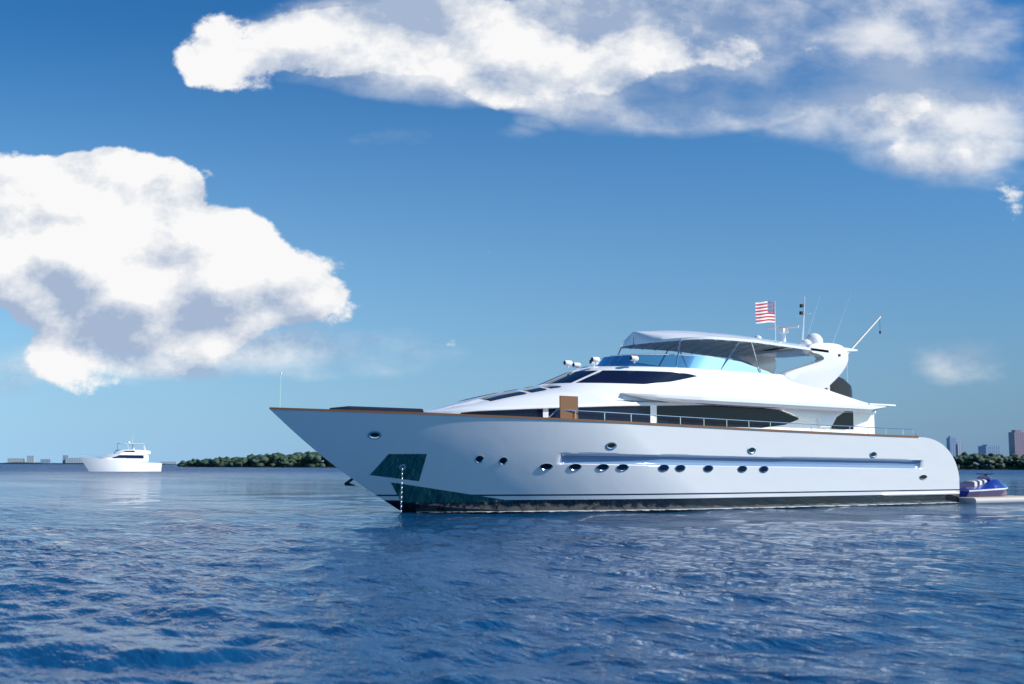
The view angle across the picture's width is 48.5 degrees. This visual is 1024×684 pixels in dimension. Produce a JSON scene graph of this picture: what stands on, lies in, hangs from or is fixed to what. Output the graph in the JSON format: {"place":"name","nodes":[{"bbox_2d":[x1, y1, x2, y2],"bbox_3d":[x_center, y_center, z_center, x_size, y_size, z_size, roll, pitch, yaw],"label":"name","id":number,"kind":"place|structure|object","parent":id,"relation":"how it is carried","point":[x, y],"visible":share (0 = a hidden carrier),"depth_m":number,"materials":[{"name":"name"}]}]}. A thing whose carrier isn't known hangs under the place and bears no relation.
{"place":"outdoors","nodes":[
{"label":"outdoors","id":0,"kind":"place"},
{"bbox_2d":[0,462,176,464],"bbox_3d":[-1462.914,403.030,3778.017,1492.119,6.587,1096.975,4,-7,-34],"label":"shore land","id":1,"kind":"structure","parent":0,"point":[52,463],"depth_m":3678.53,"materials":[{"name":"green plant"}]},
{"bbox_2d":[7,430,1023,464],"bbox_3d":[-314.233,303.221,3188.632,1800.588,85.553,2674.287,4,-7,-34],"label":"distant buildings","id":2,"kind":"structure","parent":1,"relation":"on","point":[1016,442],"depth_m":2584.90,"materials":[{"name":"grey concrete"}]},
{"bbox_2d":[0,464,1023,683],"bbox_3d":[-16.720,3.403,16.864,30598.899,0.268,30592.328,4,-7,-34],"label":"sea water","id":3,"kind":"structure","parent":0,"point":[171,574],"depth_m":14.95,"materials":[{"name":"blue liquid"}]},
{"bbox_2d":[80,440,161,471],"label":"yacht","id":4,"kind":"object","parent":3,"relation":"on","point":[117,460],"visible":0.94,"depth_m":246.63,"materials":[{"name":"white plastic"}]},
{"bbox_2d":[177,451,1023,469],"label":"trees","id":5,"kind":"object","parent":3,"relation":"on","point":[963,460],"visible":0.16,"depth_m":634.73,"materials":[{"name":"green plant"}]},
{"bbox_2d":[269,296,959,513],"bbox_3d":[5.298,1.860,44.532,31.143,9.534,6.979,4,-7,-34],"label":"yacht","id":6,"kind":"object","parent":3,"relation":"on","point":[404,466],"visible":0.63,"depth_m":38.24,"materials":[{"name":"white metal"}]},
{"bbox_2d":[755,301,774,323],"bbox_3d":[10.759,-1.250,48.224,1.056,1.015,0.082,3,-7,-28],"label":"ensign flag","id":7,"kind":"object","parent":6,"relation":"attached to","point":[765,311],"visible":1,"depth_m":48.19,"materials":[{"name":"multicoloured fabric"}]},
{"bbox_2d":[270,409,958,513],"bbox_3d":[5.284,5.051,44.184,31.150,3.950,6.926,4,-7,-34],"label":"yacht hull","id":8,"kind":"object","parent":3,"relation":"on","point":[810,470],"visible":0.83,"depth_m":39.59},
{"bbox_2d":[423,330,895,433],"bbox_3d":[6.165,1.791,45.129,22.450,4.543,6.440,4,-7,-34],"label":"yacht superstructure","id":9,"kind":"object","parent":8,"relation":"on","point":[745,383],"visible":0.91,"depth_m":43.55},
{"bbox_2d":[416,502,957,511],"bbox_3d":[8.652,6.280,43.112,26.056,0.050,2.287,3,-7,-28],"label":"waterline foam","id":10,"kind":"object","parent":3,"relation":"on","point":[673,509],"visible":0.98,"depth_m":40.78,"materials":[{"name":"white"}]},
{"bbox_2d":[959,495,1023,503],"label":"swim platform","id":11,"kind":"structure","parent":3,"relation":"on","point":[992,500],"depth_m":50.58,"materials":[{"name":"grey plastic"}]},
{"bbox_2d":[959,473,1007,496],"bbox_3d":[21.630,6.664,52.321,3.696,1.251,1.344,4,-7,-34],"label":"jet ski","id":12,"kind":"object","parent":11,"relation":"on","point":[984,486],"visible":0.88,"depth_m":51.68,"materials":[{"name":"blue plastic"}]},
{"bbox_2d":[0,0,1023,463],"label":"sky","id":13,"kind":"structure","parent":0,"point":[418,204],"materials":[{"name":"blue"}]}
]}

